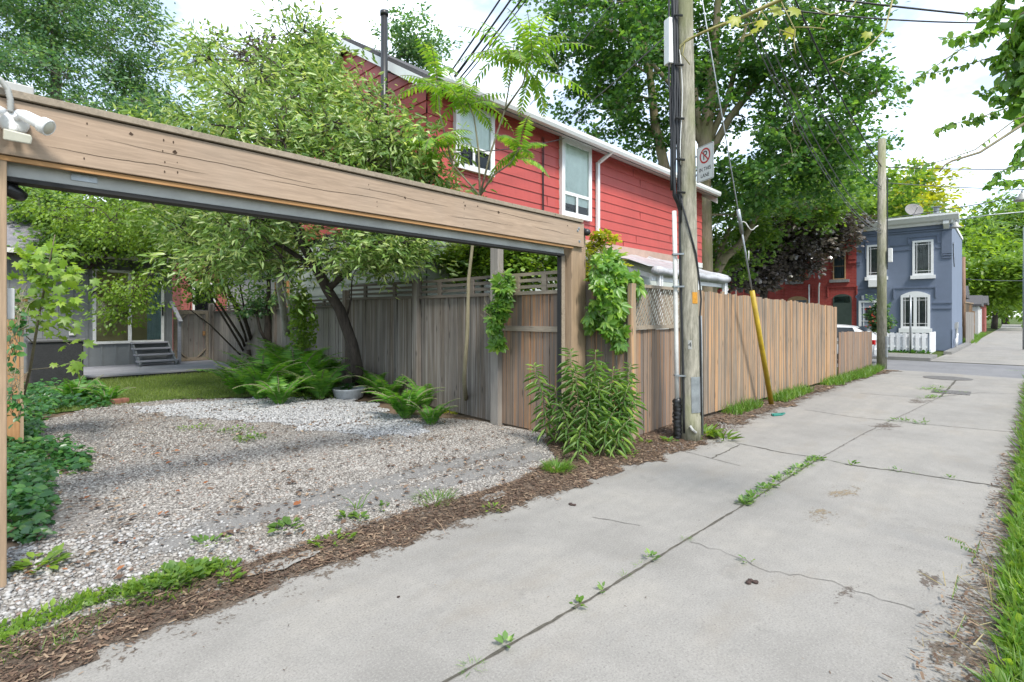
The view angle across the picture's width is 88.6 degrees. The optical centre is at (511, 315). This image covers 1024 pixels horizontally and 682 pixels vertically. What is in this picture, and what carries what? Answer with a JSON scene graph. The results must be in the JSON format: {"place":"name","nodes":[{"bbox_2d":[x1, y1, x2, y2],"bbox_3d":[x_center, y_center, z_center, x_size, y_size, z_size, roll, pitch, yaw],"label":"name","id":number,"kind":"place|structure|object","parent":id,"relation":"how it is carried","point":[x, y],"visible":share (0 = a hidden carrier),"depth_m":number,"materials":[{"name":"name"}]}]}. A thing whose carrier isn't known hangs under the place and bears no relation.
{"place":"outdoors","nodes":[
{"label":"outdoors","id":0,"kind":"place"},
{"bbox_2d":[37,370,306,412],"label":"lawn","id":1,"kind":"structure","parent":0,"point":[171,398],"depth_m":9.87,"materials":[{"name":"plant"}]},
{"bbox_2d":[43,375,105,401],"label":"fern","id":2,"kind":"object","parent":1,"relation":"on","point":[72,388],"visible":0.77,"depth_m":8.41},
{"bbox_2d":[186,356,262,394],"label":"fern","id":3,"kind":"object","parent":1,"relation":"on","point":[231,380],"visible":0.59,"depth_m":9.23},
{"bbox_2d":[7,360,555,548],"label":"yard soil","id":4,"kind":"structure","parent":0,"point":[364,398],"depth_m":7.93,"materials":[{"name":"soil"}]},
{"bbox_2d":[7,299,27,443],"bbox_3d":[-5.508,0.588,5.280,0.180,1.725,0.933,0,0,43],"label":"privacy screen","id":5,"kind":"object","parent":4,"relation":"on","point":[16,430],"visible":0.29,"depth_m":5.53,"materials":[{"name":"orange wood"}]},
{"bbox_2d":[7,284,36,428],"bbox_3d":[-4.225,0.319,4.452,0.279,1.200,0.607,0,0,-37],"label":"screen ivy","id":6,"kind":"object","parent":5,"relation":"on","point":[13,403],"visible":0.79,"depth_m":4.39,"materials":[{"name":"plant"}]},
{"bbox_2d":[7,410,95,544],"bbox_3d":[-4.843,1.324,5.285,5.684,0.295,0.916,0,0,43],"label":"ivy cover","id":7,"kind":"object","parent":4,"relation":"on","point":[32,493],"visible":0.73,"depth_m":4.36,"materials":[{"name":"plant"}]},
{"bbox_2d":[7,234,101,394],"bbox_3d":[-5.283,0.275,5.701,2.170,2.278,0.674,0,0,26],"label":"maple sapling","id":8,"kind":"object","parent":4,"relation":"on","point":[68,277],"visible":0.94,"depth_m":5.41,"materials":[{"name":"green plant"}]},
{"bbox_2d":[24,337,85,386],"bbox_3d":[-9.265,0.945,10.655,0.780,0.970,0.880,0,0,43],"label":"storage box","id":9,"kind":"object","parent":4,"relation":"on","point":[46,353],"visible":0.62,"depth_m":10.38,"materials":[{"name":"grey plastic"}]},
{"bbox_2d":[24,378,114,423],"bbox_3d":[-7.224,1.300,8.384,4.779,0.393,1.612,0,0,43],"label":"ivy cover","id":10,"kind":"object","parent":4,"relation":"on","point":[47,395],"visible":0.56,"depth_m":8.08,"materials":[{"name":"plant"}]},
{"bbox_2d":[7,186,239,293],"bbox_3d":[-11.099,-1.293,13.928,7.417,5.537,4.493,0,0,14],"label":"garden tree","id":11,"kind":"object","parent":4,"relation":"on","point":[46,195],"visible":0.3,"depth_m":13.06,"materials":[{"name":"green plant"}]},
{"bbox_2d":[83,360,237,380],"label":"deck","id":12,"kind":"structure","parent":4,"relation":"on","point":[126,371],"depth_m":13.05,"materials":[{"name":"wood"}]},
{"bbox_2d":[130,301,182,366],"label":"steps","id":13,"kind":"structure","parent":12,"relation":"on","point":[168,347],"depth_m":14.46,"materials":[{"name":"grey"}]},
{"bbox_2d":[173,303,212,361],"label":"garden gate","id":14,"kind":"structure","parent":4,"relation":"on","point":[195,326],"depth_m":15.85,"materials":[{"name":"brown wood"}]},
{"bbox_2d":[155,214,252,359],"bbox_3d":[-8.001,-0.539,14.027,2.620,4.314,5.404,0,0,-34],"label":"lilac shrub","id":15,"kind":"object","parent":4,"relation":"on","point":[196,298],"visible":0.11,"depth_m":12.98,"materials":[{"name":"green plant"}]},
{"bbox_2d":[0,398,554,639],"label":"gravel pad","id":16,"kind":"object","parent":4,"relation":"on","point":[101,515],"visible":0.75,"depth_m":4.17,"materials":[{"name":"gravel"}]},
{"bbox_2d":[7,542,72,572],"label":"weed","id":17,"kind":"object","parent":16,"relation":"on","point":[18,565],"visible":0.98,"depth_m":2.98,"materials":[{"name":"green plant"}]},
{"bbox_2d":[0,553,233,638],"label":"edge grass","id":18,"kind":"structure","parent":16,"relation":"on","point":[70,602],"depth_m":2.77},
{"bbox_2d":[0,557,242,640],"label":"edge clover","id":19,"kind":"object","parent":16,"relation":"on","point":[19,621],"visible":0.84,"depth_m":2.71,"materials":[{"name":"green plant"}]},
{"bbox_2d":[0,507,249,618],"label":"white gravel","id":20,"kind":"structure","parent":16,"relation":"on","point":[41,572],"depth_m":3.09,"materials":[{"name":"gravel"}]},
{"bbox_2d":[104,566,189,604],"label":"weed","id":21,"kind":"object","parent":16,"relation":"on","point":[144,582],"visible":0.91,"depth_m":2.88,"materials":[{"name":"green plant"}]},
{"bbox_2d":[144,556,214,590],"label":"weed","id":22,"kind":"object","parent":16,"relation":"on","point":[190,561],"visible":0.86,"depth_m":3.05,"materials":[{"name":"green plant"}]},
{"bbox_2d":[37,398,420,471],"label":"gravel","id":23,"kind":"structure","parent":16,"relation":"on","point":[126,440],"depth_m":6.39,"materials":[{"name":"gravel"}]},
{"bbox_2d":[131,397,429,438],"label":"white gravel","id":24,"kind":"structure","parent":16,"relation":"on","point":[311,411],"depth_m":7.58,"materials":[{"name":"gravel"}]},
{"bbox_2d":[214,347,301,399],"bbox_3d":[-4.247,0.980,8.922,1.381,0.870,1.494,0,0,-17],"label":"fern","id":25,"kind":"object","parent":24,"relation":"on","point":[250,376],"visible":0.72,"depth_m":8.71,"materials":[{"name":"plant"}]},
{"bbox_2d":[232,372,315,403],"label":"fern","id":26,"kind":"object","parent":24,"relation":"on","point":[281,393],"visible":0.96,"depth_m":8.36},
{"bbox_2d":[0,417,574,658],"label":"gravel","id":27,"kind":"structure","parent":16,"relation":"on","point":[292,463],"depth_m":4.47,"materials":[{"name":"gravel"}]},
{"bbox_2d":[1,398,576,640],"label":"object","id":28,"kind":"object","parent":16,"relation":"on","point":[117,576],"visible":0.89,"depth_m":4.75,"materials":[{"name":"gravel"}]},
{"bbox_2d":[139,437,548,556],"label":"tyre fines","id":29,"kind":"object","parent":16,"relation":"on","point":[253,519],"visible":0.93,"depth_m":4.38,"materials":[{"name":"gravel"}]},
{"bbox_2d":[361,386,444,418],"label":"fern","id":30,"kind":"object","parent":16,"relation":"on","point":[402,409],"visible":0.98,"depth_m":7.42,"materials":[{"name":"plant"}]},
{"bbox_2d":[404,398,459,424],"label":"fern","id":31,"kind":"object","parent":16,"relation":"on","point":[429,414],"visible":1,"depth_m":7.11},
{"bbox_2d":[236,343,348,393],"bbox_3d":[-3.835,0.931,9.562,2.009,0.974,1.768,0,0,-11],"label":"fern","id":32,"kind":"object","parent":4,"relation":"on","point":[278,359],"visible":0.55,"depth_m":9.20,"materials":[{"name":"plant"}]},
{"bbox_2d":[275,359,358,399],"bbox_3d":[-3.234,1.089,8.959,1.208,0.666,1.371,0,0,17],"label":"fern","id":33,"kind":"object","parent":4,"relation":"on","point":[319,384],"visible":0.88,"depth_m":8.80,"materials":[{"name":"plant"}]},
{"bbox_2d":[332,382,365,399],"bbox_3d":[-2.817,1.271,9.075,0.570,0.311,0.570,0,0,43],"label":"bowl planter","id":34,"kind":"object","parent":4,"relation":"on","point":[346,392],"visible":0.97,"depth_m":8.90,"materials":[{"name":"stone"}]},
{"bbox_2d":[355,372,406,401],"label":"fern","id":35,"kind":"object","parent":4,"relation":"on","point":[379,383],"visible":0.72,"depth_m":8.63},
{"bbox_2d":[388,8,594,400],"bbox_3d":[-0.379,-1.196,7.392,3.073,5.431,1.754,0,0,13],"label":"sapling","id":36,"kind":"object","parent":4,"relation":"on","point":[462,101],"visible":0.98,"depth_m":7.32,"materials":[{"name":"green plant"}]},
{"bbox_2d":[0,0,1023,316],"label":"sky","id":37,"kind":"structure","parent":0,"point":[936,103],"materials":[{"name":"white"}]},
{"bbox_2d":[193,317,1023,423],"bbox_3d":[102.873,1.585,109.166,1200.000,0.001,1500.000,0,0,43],"label":"ground","id":38,"kind":"structure","parent":0,"point":[988,330],"depth_m":49.68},
{"bbox_2d":[7,201,175,373],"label":"grey house","id":39,"kind":"structure","parent":38,"relation":"on","point":[110,349],"depth_m":14.01,"materials":[{"name":"grey"}]},
{"bbox_2d":[92,269,163,343],"bbox_3d":[-10.450,-0.240,14.355,0.100,1.980,1.600,0,0,43],"label":"sliding door","id":40,"kind":"structure","parent":39,"relation":"in","point":[153,331],"depth_m":14.32,"materials":[{"name":"clear glass"}]},
{"bbox_2d":[0,0,209,193],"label":"poplar tree","id":41,"kind":"object","parent":38,"relation":"on","point":[43,33],"visible":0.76,"depth_m":21.00,"materials":[{"name":"green plant"}]},
{"bbox_2d":[7,190,251,340],"bbox_3d":[-7.846,-0.921,12.214,4.597,5.032,5.670,0,0,43],"label":"birch tree","id":42,"kind":"object","parent":38,"relation":"on","point":[123,232],"visible":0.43,"depth_m":11.24,"materials":[{"name":"green plant"}]},
{"bbox_2d":[161,205,284,351],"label":"brick house","id":43,"kind":"structure","parent":38,"relation":"on","point":[194,307],"depth_m":22.76,"materials":[{"name":"red brick"}]},
{"bbox_2d":[202,23,295,220],"bbox_3d":[-11.533,-5.732,23.990,4.542,14.565,3.953,0,0,-24],"label":"tree","id":44,"kind":"object","parent":38,"relation":"on","point":[240,54],"visible":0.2,"depth_m":23.19,"materials":[{"name":"green plant"}]},
{"bbox_2d":[227,247,293,309],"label":"white house","id":45,"kind":"structure","parent":38,"relation":"on","point":[273,285],"depth_m":17.69,"materials":[{"name":"paint"}]},
{"bbox_2d":[229,231,296,347],"bbox_3d":[-7.193,-0.284,14.795,1.679,3.865,6.835,0,0,-31],"label":"lilac shrub","id":46,"kind":"object","parent":38,"relation":"on","point":[268,299],"visible":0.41,"depth_m":12.69,"materials":[{"name":"green plant"}]},
{"bbox_2d":[226,222,302,347],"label":"pale tree","id":47,"kind":"object","parent":38,"relation":"on","point":[287,300],"visible":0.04,"depth_m":10.84,"materials":[{"name":"green plant"}]},
{"bbox_2d":[285,278,318,358],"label":"ivy","id":48,"kind":"object","parent":47,"relation":"attached to","point":[302,337],"visible":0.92,"depth_m":10.67,"materials":[{"name":"green plant"}]},
{"bbox_2d":[225,218,328,335],"bbox_3d":[-5.658,-0.255,14.153,2.120,3.774,8.678,0,0,-15],"label":"pale tree","id":49,"kind":"object","parent":38,"relation":"on","point":[283,314],"visible":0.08,"depth_m":11.62,"materials":[{"name":"green plant"}]},
{"bbox_2d":[81,0,496,385],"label":"pear tree","id":50,"kind":"object","parent":38,"relation":"on","point":[340,119],"visible":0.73,"depth_m":7.76,"materials":[{"name":"green plant"}]},
{"bbox_2d":[0,87,584,587],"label":"gate frame","id":51,"kind":"object","parent":38,"relation":"on","point":[96,151],"visible":0.91,"depth_m":3.68,"materials":[{"name":"brown wood"}]},
{"bbox_2d":[0,106,55,143],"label":"floodlight","id":52,"kind":"object","parent":51,"relation":"attached to","point":[15,125],"visible":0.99,"depth_m":2.75,"materials":[{"name":"white paint"}]},
{"bbox_2d":[0,419,722,681],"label":"mulch strip","id":53,"kind":"object","parent":38,"relation":"on","point":[68,667],"visible":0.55,"depth_m":3.19,"materials":[{"name":"wood"}]},
{"bbox_2d":[0,581,179,663],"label":"mulch grass","id":54,"kind":"structure","parent":53,"relation":"on","point":[55,643],"depth_m":2.50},
{"bbox_2d":[248,549,319,575],"bbox_3d":[-1.411,1.522,3.258,0.198,0.004,0.459,0,0,43],"label":"concrete patch","id":55,"kind":"object","parent":53,"relation":"on","point":[286,564],"visible":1,"depth_m":3.23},
{"bbox_2d":[0,416,754,681],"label":"wood chips","id":56,"kind":"object","parent":53,"relation":"on","point":[14,674],"visible":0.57,"depth_m":3.31,"materials":[{"name":"wood"}]},
{"bbox_2d":[522,362,556,442],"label":"weed","id":57,"kind":"object","parent":53,"relation":"on","point":[531,385],"visible":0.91,"depth_m":6.12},
{"bbox_2d":[550,403,579,453],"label":"weed","id":58,"kind":"object","parent":53,"relation":"on","point":[560,416],"visible":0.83,"depth_m":5.82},
{"bbox_2d":[555,347,587,442],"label":"weed","id":59,"kind":"object","parent":53,"relation":"on","point":[565,363],"visible":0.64,"depth_m":5.97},
{"bbox_2d":[560,366,592,447],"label":"weed","id":60,"kind":"object","parent":53,"relation":"on","point":[570,389],"visible":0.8,"depth_m":5.87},
{"bbox_2d":[569,399,606,454],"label":"weed","id":61,"kind":"object","parent":53,"relation":"on","point":[578,420],"visible":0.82,"depth_m":5.75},
{"bbox_2d":[581,349,608,440],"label":"weed","id":62,"kind":"object","parent":53,"relation":"on","point":[597,369],"visible":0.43,"depth_m":6.01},
{"bbox_2d":[583,381,616,450],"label":"weed","id":63,"kind":"object","parent":53,"relation":"on","point":[600,402],"visible":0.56,"depth_m":5.86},
{"bbox_2d":[592,410,623,457],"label":"weed","id":64,"kind":"object","parent":53,"relation":"on","point":[607,422],"visible":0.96,"depth_m":5.70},
{"bbox_2d":[604,381,640,450],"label":"weed","id":65,"kind":"object","parent":53,"relation":"on","point":[624,405],"visible":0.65,"depth_m":5.86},
{"bbox_2d":[604,415,643,458],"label":"weed","id":66,"kind":"object","parent":53,"relation":"on","point":[624,448],"visible":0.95,"depth_m":5.68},
{"bbox_2d":[615,391,647,450],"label":"weed","id":67,"kind":"object","parent":53,"relation":"on","point":[635,420],"visible":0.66,"depth_m":5.89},
{"bbox_2d":[585,281,679,440],"bbox_3d":[1.789,0.547,7.204,0.597,1.967,1.903,0,0,43],"label":"lattice fence","id":68,"kind":"object","parent":53,"relation":"on","point":[651,351],"visible":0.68,"depth_m":6.85,"materials":[{"name":"brown wood"}]},
{"bbox_2d":[580,245,647,354],"bbox_3d":[1.236,-0.236,6.533,0.666,1.454,0.894,0,0,43],"label":"creeper","id":69,"kind":"object","parent":68,"relation":"attached to","point":[610,275],"visible":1,"depth_m":6.36,"materials":[{"name":"plant"}]},
{"bbox_2d":[210,248,556,433],"bbox_3d":[-4.305,0.265,11.344,13.789,2.670,0.113,0,0,44],"label":"garden fence","id":70,"kind":"object","parent":38,"relation":"on","point":[417,337],"visible":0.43,"depth_m":8.13,"materials":[{"name":"brown wood"}]},
{"bbox_2d":[480,263,516,354],"bbox_3d":[-0.157,-0.097,6.999,0.425,1.241,0.439,0,0,43],"label":"creeper","id":71,"kind":"object","parent":70,"relation":"attached to","point":[498,311],"visible":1,"depth_m":6.95,"materials":[{"name":"plant"}]},
{"bbox_2d":[368,0,469,71],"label":"green tree","id":72,"kind":"object","parent":38,"relation":"on","point":[408,50],"visible":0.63,"depth_m":26.14,"materials":[{"name":"green plant"}]},
{"bbox_2d":[292,9,720,375],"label":"red house","id":73,"kind":"structure","parent":38,"relation":"on","point":[594,183],"depth_m":11.51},
{"bbox_2d":[453,104,494,176],"bbox_3d":[-0.702,-3.285,9.826,0.100,1.210,0.980,0,0,43],"label":"window","id":74,"kind":"structure","parent":73,"relation":"in","point":[486,137],"depth_m":9.87,"materials":[{"name":"glass"}]},
{"bbox_2d":[559,137,591,221],"bbox_3d":[1.476,-3.125,12.137,0.100,1.750,1.150,0,0,43],"label":"window","id":75,"kind":"structure","parent":73,"relation":"in","point":[575,159],"depth_m":12.11,"materials":[{"name":"glass"}]},
{"bbox_2d":[585,240,730,323],"bbox_3d":[3.901,-0.120,13.050,2.350,3.340,5.455,0,0,43],"label":"awning","id":76,"kind":"object","parent":73,"relation":"attached to","point":[656,267],"visible":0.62,"depth_m":12.38,"materials":[{"name":"plastic"}]},
{"bbox_2d":[427,242,588,290],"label":"japanese maple","id":77,"kind":"object","parent":38,"relation":"on","point":[520,262],"visible":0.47,"depth_m":8.67,"materials":[{"name":"green plant"}]},
{"bbox_2d":[40,369,1023,681],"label":"lane","id":78,"kind":"structure","parent":38,"relation":"on","point":[694,611],"depth_m":3.10,"materials":[{"name":"concrete"}]},
{"bbox_2d":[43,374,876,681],"bbox_3d":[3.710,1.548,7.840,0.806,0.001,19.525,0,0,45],"label":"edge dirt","id":79,"kind":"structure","parent":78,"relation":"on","point":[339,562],"depth_m":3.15,"materials":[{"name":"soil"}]},
{"bbox_2d":[703,369,898,423],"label":"fence edge soil","id":80,"kind":"structure","parent":79,"relation":"on","point":[731,420],"depth_m":8.46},
{"bbox_2d":[716,363,884,414],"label":"grass","id":81,"kind":"structure","parent":80,"relation":"on","point":[787,394],"depth_m":10.22,"materials":[{"name":"plant"}]},
{"bbox_2d":[837,331,871,375],"bbox_3d":[9.143,0.945,13.966,0.071,1.110,3.632,0,0,45],"label":"fence","id":82,"kind":"object","parent":80,"relation":"on","point":[854,349],"visible":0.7,"depth_m":13.67,"materials":[{"name":"wood"}]},
{"bbox_2d":[442,380,1006,681],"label":"lane joints","id":83,"kind":"object","parent":78,"relation":"on","point":[551,621],"visible":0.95,"depth_m":3.22,"materials":[{"name":"concrete"}]},
{"bbox_2d":[904,383,1023,681],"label":"verge dirt","id":84,"kind":"structure","parent":78,"relation":"on","point":[947,648],"depth_m":2.63,"materials":[{"name":"soil"}]},
{"bbox_2d":[882,453,1019,681],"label":"dry leaves","id":85,"kind":"object","parent":84,"relation":"on","point":[968,676],"visible":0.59,"depth_m":2.71,"materials":[{"name":"plant"}]},
{"bbox_2d":[585,228,633,281],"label":"climbing vine","id":86,"kind":"object","parent":38,"relation":"on","point":[598,239],"visible":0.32,"depth_m":8.50,"materials":[{"name":"yellow plant"}]},
{"bbox_2d":[508,0,739,169],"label":"maple tree","id":87,"kind":"object","parent":38,"relation":"on","point":[662,158],"visible":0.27,"depth_m":19.69,"materials":[{"name":"green plant"}]},
{"bbox_2d":[664,0,703,441],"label":"utility pole","id":88,"kind":"object","parent":38,"relation":"on","point":[687,420],"visible":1,"depth_m":6.44,"materials":[{"name":"brown wood"}]},
{"bbox_2d":[695,141,713,182],"bbox_3d":[2.287,-1.835,6.351,0.061,0.430,0.417,0,0,-30],"label":"parking sign","id":89,"kind":"object","parent":88,"relation":"attached to","point":[705,162],"visible":0.98,"depth_m":6.29,"materials":[{"name":"white metal"}]},
{"bbox_2d":[702,0,773,404],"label":"guy wire","id":90,"kind":"object","parent":88,"relation":"attached to","point":[761,344],"visible":0.94,"depth_m":8.41,"materials":[{"name":"metal"}]},
{"bbox_2d":[533,0,913,291],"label":"maple tree","id":91,"kind":"object","parent":38,"relation":"on","point":[795,159],"visible":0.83,"depth_m":17.76,"materials":[{"name":"green plant"}]},
{"bbox_2d":[698,290,836,414],"bbox_3d":[5.200,0.608,10.223,7.103,1.984,0.190,0,0,-44],"label":"lane fence","id":92,"kind":"object","parent":38,"relation":"on","point":[800,341],"visible":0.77,"depth_m":9.32,"materials":[{"name":"brown wood"}]},
{"bbox_2d":[715,201,876,298],"bbox_3d":[12.647,-1.918,24.689,8.656,7.143,5.625,0,0,-23],"label":"purple tree","id":93,"kind":"object","parent":38,"relation":"on","point":[771,277],"visible":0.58,"depth_m":23.24,"materials":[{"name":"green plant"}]},
{"bbox_2d":[711,135,893,292],"bbox_3d":[13.007,-3.424,23.590,13.227,10.162,6.415,0,0,-25],"label":"maple tree","id":94,"kind":"object","parent":38,"relation":"on","point":[725,257],"visible":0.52,"depth_m":21.52,"materials":[{"name":"green plant"}]},
{"bbox_2d":[768,235,857,325],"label":"brick row house","id":95,"kind":"structure","parent":38,"relation":"on","point":[837,287],"depth_m":26.08,"materials":[{"name":"red brick"}]},
{"bbox_2d":[833,294,851,324],"bbox_3d":[16.267,0.090,25.865,0.800,2.320,0.040,0,0,43],"label":"door","id":96,"kind":"structure","parent":95,"relation":"in","point":[843,302],"depth_m":25.82,"materials":[{"name":"green wood"}]},
{"bbox_2d":[727,156,956,220],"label":"green tree","id":97,"kind":"object","parent":38,"relation":"on","point":[899,199],"visible":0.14,"depth_m":41.60,"materials":[{"name":"green plant"}]},
{"bbox_2d":[874,332,935,353],"bbox_3d":[15.496,1.050,21.927,3.280,0.800,2.030,0,0,43],"label":"picket fence","id":98,"kind":"object","parent":38,"relation":"on","point":[897,341],"visible":0.41,"depth_m":20.60,"materials":[{"name":"white paint"}]},
{"bbox_2d":[855,212,962,350],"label":"blue house","id":99,"kind":"structure","parent":38,"relation":"on","point":[924,269],"depth_m":23.90,"materials":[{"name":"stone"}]},
{"bbox_2d":[899,291,931,332],"bbox_3d":[18.328,-0.171,23.868,1.200,1.882,0.120,0,0,43],"label":"window","id":100,"kind":"structure","parent":99,"relation":"in","point":[920,300],"depth_m":23.82,"materials":[{"name":"white paint"}]},
{"bbox_2d":[910,239,935,278],"bbox_3d":[18.528,-2.540,23.679,0.890,1.740,0.120,0,0,43],"label":"window","id":101,"kind":"structure","parent":99,"relation":"in","point":[922,250],"depth_m":23.69,"materials":[{"name":"white paint"}]},
{"bbox_2d":[872,155,975,225],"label":"yellow tree","id":102,"kind":"object","parent":38,"relation":"on","point":[931,195],"visible":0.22,"depth_m":49.50,"materials":[{"name":"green plant"}]},
{"bbox_2d":[931,324,1023,364],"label":"lane","id":103,"kind":"structure","parent":38,"relation":"on","point":[1002,345],"depth_m":23.36,"materials":[{"name":"concrete"}]},
{"bbox_2d":[955,186,1023,323],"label":"lane tree","id":104,"kind":"object","parent":38,"relation":"on","point":[1013,223],"visible":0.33,"depth_m":89.52,"materials":[{"name":"green plant"}]},
{"bbox_2d":[959,218,1022,328],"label":"lane tree","id":105,"kind":"object","parent":38,"relation":"on","point":[998,259],"visible":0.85,"depth_m":55.44,"materials":[{"name":"green plant"}]},
{"bbox_2d":[679,0,892,74],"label":"vine shoot","id":106,"kind":"object","parent":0,"point":[733,20],"visible":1,"depth_m":2.03,"materials":[{"name":"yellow plant"}]},
{"bbox_2d":[837,359,1023,378],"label":"street","id":107,"kind":"structure","parent":0,"point":[971,369],"depth_m":15.55,"materials":[{"name":"asphalt"}]},
{"bbox_2d":[877,138,892,368],"bbox_3d":[10.868,-1.785,15.316,0.389,6.770,0.258,0,0,43],"label":"utility pole","id":108,"kind":"object","parent":107,"relation":"on","point":[884,254],"visible":0.93,"depth_m":15.27,"materials":[{"name":"brown wood"}]},
{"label":"verge","id":109,"kind":"structure","parent":0,"visible":0},
{"bbox_2d":[892,0,1023,190],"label":"hanging vine","id":110,"kind":"object","parent":109,"relation":"on","point":[1008,58],"visible":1,"depth_m":2.85,"materials":[{"name":"plant"}]},
{"bbox_2d":[953,447,1023,681],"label":"verge grass","id":111,"kind":"structure","parent":109,"relation":"on","point":[1011,548],"depth_m":2.81,"materials":[{"name":"plant"}]},
{"bbox_2d":[977,422,1023,681],"bbox_3d":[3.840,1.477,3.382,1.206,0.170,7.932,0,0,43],"label":"verge weeds","id":112,"kind":"object","parent":109,"relation":"on","point":[1006,617],"visible":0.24,"depth_m":2.87,"materials":[{"name":"green plant"}]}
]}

